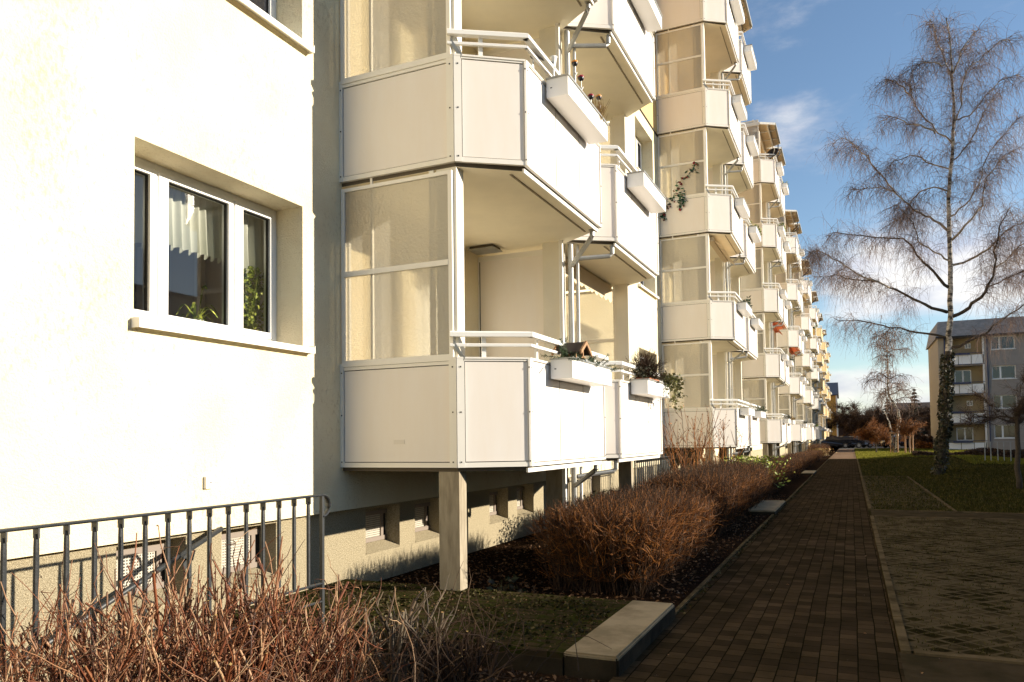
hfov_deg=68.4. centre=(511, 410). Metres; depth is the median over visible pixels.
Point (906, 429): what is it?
young tree
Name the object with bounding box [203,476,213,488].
socket box
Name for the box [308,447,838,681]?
soil bed
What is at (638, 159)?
window
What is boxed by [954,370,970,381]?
window
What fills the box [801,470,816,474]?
concrete slab
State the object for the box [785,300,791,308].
flower box
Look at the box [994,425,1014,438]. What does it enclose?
window
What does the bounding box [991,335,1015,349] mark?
window
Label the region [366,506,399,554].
basement window
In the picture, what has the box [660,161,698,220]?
leaf garland
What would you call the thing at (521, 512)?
basement window
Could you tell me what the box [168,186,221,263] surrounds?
curtain
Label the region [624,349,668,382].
potted shrub
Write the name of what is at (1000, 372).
window
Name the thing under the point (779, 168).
flower box
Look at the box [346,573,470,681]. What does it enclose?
pruned shrub
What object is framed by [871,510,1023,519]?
cross path
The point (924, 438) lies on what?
garden hedge
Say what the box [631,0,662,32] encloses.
flower box
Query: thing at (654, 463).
barred railing
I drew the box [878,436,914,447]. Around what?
parked car
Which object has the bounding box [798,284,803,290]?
flower box
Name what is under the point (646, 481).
clipped hedge
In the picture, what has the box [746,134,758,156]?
flower box
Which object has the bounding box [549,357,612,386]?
flower box
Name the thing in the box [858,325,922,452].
birch tree
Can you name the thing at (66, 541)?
barred railing
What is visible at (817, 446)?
clipped hedge
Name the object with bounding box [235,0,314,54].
window
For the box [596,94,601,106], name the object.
flower pick
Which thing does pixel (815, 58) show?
sky
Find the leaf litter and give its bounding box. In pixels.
[269,490,1004,681]
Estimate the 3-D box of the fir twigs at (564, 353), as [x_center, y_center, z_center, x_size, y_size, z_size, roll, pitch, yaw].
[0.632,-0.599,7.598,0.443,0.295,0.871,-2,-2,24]
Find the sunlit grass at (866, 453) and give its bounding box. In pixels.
[854,448,1023,464]
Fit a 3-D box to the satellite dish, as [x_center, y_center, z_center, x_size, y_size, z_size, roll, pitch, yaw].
[11.272,-11.116,32.588,0.328,0.582,0.539,0,-3,-29]
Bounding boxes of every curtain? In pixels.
[134,173,142,248]
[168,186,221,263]
[243,213,263,275]
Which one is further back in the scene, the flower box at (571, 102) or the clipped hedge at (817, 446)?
the clipped hedge at (817, 446)
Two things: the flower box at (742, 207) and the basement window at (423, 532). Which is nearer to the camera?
the basement window at (423, 532)
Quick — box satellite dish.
[766,147,777,159]
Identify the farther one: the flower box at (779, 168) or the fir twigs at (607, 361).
the flower box at (779, 168)
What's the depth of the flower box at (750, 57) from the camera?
23.45 m
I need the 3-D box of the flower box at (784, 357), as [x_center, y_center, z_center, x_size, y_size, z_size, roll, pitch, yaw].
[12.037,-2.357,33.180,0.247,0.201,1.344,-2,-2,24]
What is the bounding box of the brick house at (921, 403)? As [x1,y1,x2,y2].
[892,402,929,435]
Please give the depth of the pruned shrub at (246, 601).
3.70 m
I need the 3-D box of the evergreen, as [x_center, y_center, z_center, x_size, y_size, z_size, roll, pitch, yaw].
[-0.083,1.662,7.207,0.425,0.177,0.421,0,-2,-24]
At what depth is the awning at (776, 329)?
36.11 m
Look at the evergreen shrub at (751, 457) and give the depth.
18.58 m
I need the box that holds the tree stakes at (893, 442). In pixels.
[889,432,898,452]
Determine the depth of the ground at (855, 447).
93.55 m
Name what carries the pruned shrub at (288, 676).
on the soil bed at (793, 485)
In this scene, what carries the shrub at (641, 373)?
on the flower box at (648, 387)
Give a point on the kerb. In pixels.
(901, 636)
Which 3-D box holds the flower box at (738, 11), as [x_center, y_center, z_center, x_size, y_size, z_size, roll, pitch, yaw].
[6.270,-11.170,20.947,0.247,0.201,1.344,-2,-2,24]
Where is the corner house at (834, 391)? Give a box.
[826,382,838,435]
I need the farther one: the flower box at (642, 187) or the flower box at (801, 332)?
the flower box at (801, 332)
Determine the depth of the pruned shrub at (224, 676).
3.27 m
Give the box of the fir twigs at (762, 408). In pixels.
[753,404,766,411]
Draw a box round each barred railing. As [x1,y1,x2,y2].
[0,494,330,679]
[634,456,670,488]
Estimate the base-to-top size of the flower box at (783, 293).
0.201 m
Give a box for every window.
[116,539,183,615]
[131,156,314,353]
[222,525,276,589]
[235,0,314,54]
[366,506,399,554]
[415,500,438,542]
[489,490,508,523]
[517,485,533,517]
[635,136,641,170]
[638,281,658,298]
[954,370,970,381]
[956,428,973,440]
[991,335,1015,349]
[992,365,1016,379]
[993,395,1016,408]
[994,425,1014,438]
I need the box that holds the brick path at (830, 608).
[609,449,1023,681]
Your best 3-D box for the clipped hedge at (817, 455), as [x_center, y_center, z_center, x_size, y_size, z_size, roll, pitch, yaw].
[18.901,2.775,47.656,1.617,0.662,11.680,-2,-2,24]
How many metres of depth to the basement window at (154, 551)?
5.51 m
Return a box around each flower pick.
[571,60,577,81]
[578,74,583,88]
[588,93,593,101]
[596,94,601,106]
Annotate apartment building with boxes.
[0,0,821,681]
[809,313,831,444]
[926,316,1023,449]
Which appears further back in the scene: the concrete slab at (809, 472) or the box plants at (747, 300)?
the concrete slab at (809, 472)
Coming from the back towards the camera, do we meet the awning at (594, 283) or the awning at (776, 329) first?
the awning at (776, 329)
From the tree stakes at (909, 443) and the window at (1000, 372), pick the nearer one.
the tree stakes at (909, 443)
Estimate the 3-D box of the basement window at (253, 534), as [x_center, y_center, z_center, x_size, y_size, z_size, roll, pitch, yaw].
[-2.271,1.203,6.323,0.210,0.470,0.623,-2,-2,24]
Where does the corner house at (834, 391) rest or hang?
on the ground at (855, 447)
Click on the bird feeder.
(583, 349)
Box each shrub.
[0,525,331,681]
[0,541,319,681]
[0,583,272,681]
[86,528,385,681]
[100,570,420,681]
[214,565,418,681]
[247,596,582,681]
[306,563,610,681]
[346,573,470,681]
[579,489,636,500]
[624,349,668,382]
[630,364,663,382]
[660,399,758,471]
[724,455,794,487]
[806,448,836,455]
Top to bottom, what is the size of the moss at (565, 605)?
0.043 m
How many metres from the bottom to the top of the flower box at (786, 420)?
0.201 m
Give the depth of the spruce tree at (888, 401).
109.18 m
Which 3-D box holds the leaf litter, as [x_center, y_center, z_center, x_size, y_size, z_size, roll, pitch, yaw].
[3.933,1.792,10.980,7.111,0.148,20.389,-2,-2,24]
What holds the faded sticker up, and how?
attached to the apartment building at (380, 168)
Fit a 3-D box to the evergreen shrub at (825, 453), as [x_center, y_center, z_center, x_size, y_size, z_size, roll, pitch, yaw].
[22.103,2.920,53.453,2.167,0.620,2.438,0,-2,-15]
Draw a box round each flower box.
[545,73,608,144]
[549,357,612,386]
[626,170,666,213]
[630,378,669,398]
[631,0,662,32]
[730,0,744,24]
[732,94,747,121]
[734,197,749,218]
[737,301,752,316]
[740,407,754,415]
[744,44,756,70]
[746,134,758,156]
[748,225,760,242]
[751,318,763,329]
[753,411,765,417]
[776,162,783,175]
[778,225,785,237]
[779,289,787,298]
[781,354,788,360]
[782,183,788,195]
[783,241,790,251]
[783,418,790,423]
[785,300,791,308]
[787,360,793,366]
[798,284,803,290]
[799,330,804,335]
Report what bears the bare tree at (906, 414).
on the ground at (855, 447)
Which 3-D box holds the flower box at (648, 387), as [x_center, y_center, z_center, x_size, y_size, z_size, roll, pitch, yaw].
[1.975,-0.309,10.651,0.247,0.201,1.344,-2,-2,24]
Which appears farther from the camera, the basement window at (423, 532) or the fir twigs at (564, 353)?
the basement window at (423, 532)
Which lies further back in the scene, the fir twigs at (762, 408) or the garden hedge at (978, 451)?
the garden hedge at (978, 451)
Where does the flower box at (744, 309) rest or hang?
attached to the apartment building at (380, 168)
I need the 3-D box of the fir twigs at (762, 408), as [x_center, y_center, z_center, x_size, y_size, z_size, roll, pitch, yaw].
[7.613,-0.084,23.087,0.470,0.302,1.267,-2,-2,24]
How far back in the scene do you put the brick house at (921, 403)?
141.10 m
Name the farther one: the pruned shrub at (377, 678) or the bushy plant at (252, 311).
the bushy plant at (252, 311)
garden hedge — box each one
[816,433,930,446]
[906,432,933,447]
[911,451,934,455]
[915,440,932,448]
[946,447,1023,457]
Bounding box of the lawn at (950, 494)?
[856,456,1023,652]
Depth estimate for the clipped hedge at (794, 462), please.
25.27 m
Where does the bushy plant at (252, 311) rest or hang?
in the apartment building at (380, 168)
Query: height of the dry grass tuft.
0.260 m
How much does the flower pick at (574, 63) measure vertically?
0.391 m
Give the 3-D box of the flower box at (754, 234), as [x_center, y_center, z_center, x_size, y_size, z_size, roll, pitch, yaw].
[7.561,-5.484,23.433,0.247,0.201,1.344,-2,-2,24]
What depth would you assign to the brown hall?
144.72 m
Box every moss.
[236,581,624,646]
[677,476,813,613]
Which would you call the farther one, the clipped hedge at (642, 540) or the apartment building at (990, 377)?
the apartment building at (990, 377)
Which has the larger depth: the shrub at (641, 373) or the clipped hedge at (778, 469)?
the clipped hedge at (778, 469)
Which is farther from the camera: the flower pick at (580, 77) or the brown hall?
the brown hall
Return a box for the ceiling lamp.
[467,244,501,254]
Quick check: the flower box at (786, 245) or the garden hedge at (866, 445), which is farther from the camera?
the garden hedge at (866, 445)
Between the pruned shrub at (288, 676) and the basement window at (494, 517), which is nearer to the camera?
the pruned shrub at (288, 676)
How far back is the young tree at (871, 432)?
62.86 m
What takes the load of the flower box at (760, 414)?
attached to the apartment building at (380, 168)
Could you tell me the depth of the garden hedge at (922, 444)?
77.64 m
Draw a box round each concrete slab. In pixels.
[746,500,785,515]
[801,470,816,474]
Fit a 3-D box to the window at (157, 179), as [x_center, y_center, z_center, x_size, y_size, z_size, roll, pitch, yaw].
[-2.396,-1.220,6.149,0.460,1.351,1.867,-2,-2,24]
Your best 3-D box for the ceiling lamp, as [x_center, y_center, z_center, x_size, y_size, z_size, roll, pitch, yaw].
[-0.352,-2.105,9.819,0.370,0.045,0.280,-2,-2,24]
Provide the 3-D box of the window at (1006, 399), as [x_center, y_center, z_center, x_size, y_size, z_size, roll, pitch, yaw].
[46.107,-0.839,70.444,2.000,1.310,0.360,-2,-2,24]
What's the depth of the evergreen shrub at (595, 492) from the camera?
11.37 m
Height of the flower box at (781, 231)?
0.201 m
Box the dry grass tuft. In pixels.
[590,95,609,120]
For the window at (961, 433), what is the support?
in the apartment building at (990, 377)
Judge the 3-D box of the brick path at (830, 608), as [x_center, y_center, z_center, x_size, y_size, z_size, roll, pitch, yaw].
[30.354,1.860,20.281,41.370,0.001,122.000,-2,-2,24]
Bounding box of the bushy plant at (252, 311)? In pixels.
[243,266,263,330]
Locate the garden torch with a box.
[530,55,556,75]
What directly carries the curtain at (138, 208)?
hanging from the apartment building at (380, 168)
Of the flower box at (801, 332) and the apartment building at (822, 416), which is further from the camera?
the apartment building at (822, 416)
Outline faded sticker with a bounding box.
[394,440,404,443]
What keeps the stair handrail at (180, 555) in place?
attached to the apartment building at (380, 168)
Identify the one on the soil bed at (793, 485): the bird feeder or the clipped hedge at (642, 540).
the clipped hedge at (642, 540)
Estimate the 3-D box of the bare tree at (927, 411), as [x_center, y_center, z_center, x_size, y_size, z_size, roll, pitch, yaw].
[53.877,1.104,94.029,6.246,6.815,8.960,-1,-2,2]
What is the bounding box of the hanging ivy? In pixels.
[657,372,687,413]
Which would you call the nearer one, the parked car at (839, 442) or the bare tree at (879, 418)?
the parked car at (839, 442)
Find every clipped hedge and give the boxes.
[524,482,724,596]
[636,467,676,488]
[637,458,775,537]
[729,457,792,499]
[747,454,803,483]
[780,451,815,470]
[798,449,824,461]
[807,443,831,456]
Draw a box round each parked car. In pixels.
[816,436,851,447]
[830,436,864,447]
[847,436,875,447]
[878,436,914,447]
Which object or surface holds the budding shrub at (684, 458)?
on the soil bed at (793, 485)
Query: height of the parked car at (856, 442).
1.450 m
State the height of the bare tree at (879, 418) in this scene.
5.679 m
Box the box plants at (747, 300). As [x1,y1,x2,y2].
[741,295,752,307]
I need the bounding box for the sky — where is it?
[739,0,1023,414]
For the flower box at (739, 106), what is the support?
attached to the apartment building at (380, 168)
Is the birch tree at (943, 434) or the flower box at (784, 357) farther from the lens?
the flower box at (784, 357)
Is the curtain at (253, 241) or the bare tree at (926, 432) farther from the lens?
the bare tree at (926, 432)
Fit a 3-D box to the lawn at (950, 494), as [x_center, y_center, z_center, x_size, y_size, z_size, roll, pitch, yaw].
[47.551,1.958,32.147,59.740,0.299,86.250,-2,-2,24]
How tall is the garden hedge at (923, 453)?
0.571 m
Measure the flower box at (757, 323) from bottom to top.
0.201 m
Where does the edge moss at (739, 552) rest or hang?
on the brick path at (830, 608)
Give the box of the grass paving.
[863,476,1023,658]
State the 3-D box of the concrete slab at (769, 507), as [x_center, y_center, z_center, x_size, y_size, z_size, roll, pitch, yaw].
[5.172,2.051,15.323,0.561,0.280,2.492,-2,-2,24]
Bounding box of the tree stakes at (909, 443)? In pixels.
[904,435,913,452]
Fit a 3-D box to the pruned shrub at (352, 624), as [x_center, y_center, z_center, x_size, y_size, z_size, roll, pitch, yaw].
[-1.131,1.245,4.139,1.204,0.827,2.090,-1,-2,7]
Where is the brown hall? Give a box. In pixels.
[838,427,853,435]
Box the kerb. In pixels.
[675,456,1023,664]
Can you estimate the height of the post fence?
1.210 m
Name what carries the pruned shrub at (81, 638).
on the soil bed at (793, 485)
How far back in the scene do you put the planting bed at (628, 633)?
5.46 m
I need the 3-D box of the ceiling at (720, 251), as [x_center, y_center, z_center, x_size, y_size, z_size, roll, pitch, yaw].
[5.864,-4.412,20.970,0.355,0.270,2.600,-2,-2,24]
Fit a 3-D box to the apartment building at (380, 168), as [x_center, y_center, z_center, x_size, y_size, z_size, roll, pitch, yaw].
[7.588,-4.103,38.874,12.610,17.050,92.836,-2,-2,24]
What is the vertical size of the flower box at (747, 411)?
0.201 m
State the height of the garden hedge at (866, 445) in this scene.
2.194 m
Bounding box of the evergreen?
[486,574,526,591]
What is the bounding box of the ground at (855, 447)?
[829,445,910,517]
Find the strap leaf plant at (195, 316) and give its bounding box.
[176,285,218,321]
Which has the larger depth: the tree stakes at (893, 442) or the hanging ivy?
the tree stakes at (893, 442)
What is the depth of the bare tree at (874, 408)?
112.59 m
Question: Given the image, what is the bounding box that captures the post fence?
[984,441,1023,460]
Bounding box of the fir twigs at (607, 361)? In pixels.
[584,353,623,370]
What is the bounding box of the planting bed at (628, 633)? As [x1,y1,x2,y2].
[217,579,674,681]
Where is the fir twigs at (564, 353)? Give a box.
[540,336,598,364]
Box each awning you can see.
[565,257,611,302]
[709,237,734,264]
[770,323,781,333]
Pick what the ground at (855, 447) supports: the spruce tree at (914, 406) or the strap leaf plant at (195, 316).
the spruce tree at (914, 406)
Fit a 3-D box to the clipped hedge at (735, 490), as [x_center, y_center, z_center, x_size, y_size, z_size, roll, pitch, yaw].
[3.814,1.468,14.007,1.725,1.104,6.978,-2,-2,24]
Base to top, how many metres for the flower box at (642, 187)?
0.201 m
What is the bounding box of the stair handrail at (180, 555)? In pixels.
[0,526,223,676]
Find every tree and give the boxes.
[783,3,1023,474]
[827,400,877,435]
[839,402,892,434]
[850,416,891,452]
[855,408,903,434]
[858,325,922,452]
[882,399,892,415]
[884,403,927,435]
[889,416,928,452]
[902,402,930,434]
[909,389,924,433]
[914,406,930,432]
[953,364,1023,488]
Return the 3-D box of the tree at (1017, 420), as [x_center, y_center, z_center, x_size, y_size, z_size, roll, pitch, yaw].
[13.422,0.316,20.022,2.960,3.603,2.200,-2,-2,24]
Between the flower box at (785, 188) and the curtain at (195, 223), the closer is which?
the curtain at (195, 223)
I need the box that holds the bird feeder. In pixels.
[551,341,591,358]
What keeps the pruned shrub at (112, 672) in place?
on the soil bed at (793, 485)
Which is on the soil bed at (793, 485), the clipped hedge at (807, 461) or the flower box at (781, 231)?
the clipped hedge at (807, 461)
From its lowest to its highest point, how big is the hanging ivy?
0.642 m
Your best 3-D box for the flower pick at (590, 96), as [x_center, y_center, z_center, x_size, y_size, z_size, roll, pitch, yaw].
[0.866,-3.348,8.255,0.072,0.255,0.070,-2,-2,24]
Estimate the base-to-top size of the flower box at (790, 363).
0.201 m
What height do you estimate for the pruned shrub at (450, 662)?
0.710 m
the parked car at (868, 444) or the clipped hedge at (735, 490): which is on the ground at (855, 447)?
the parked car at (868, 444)
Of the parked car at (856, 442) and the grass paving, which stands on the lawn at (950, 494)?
the grass paving
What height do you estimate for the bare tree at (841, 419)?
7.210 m

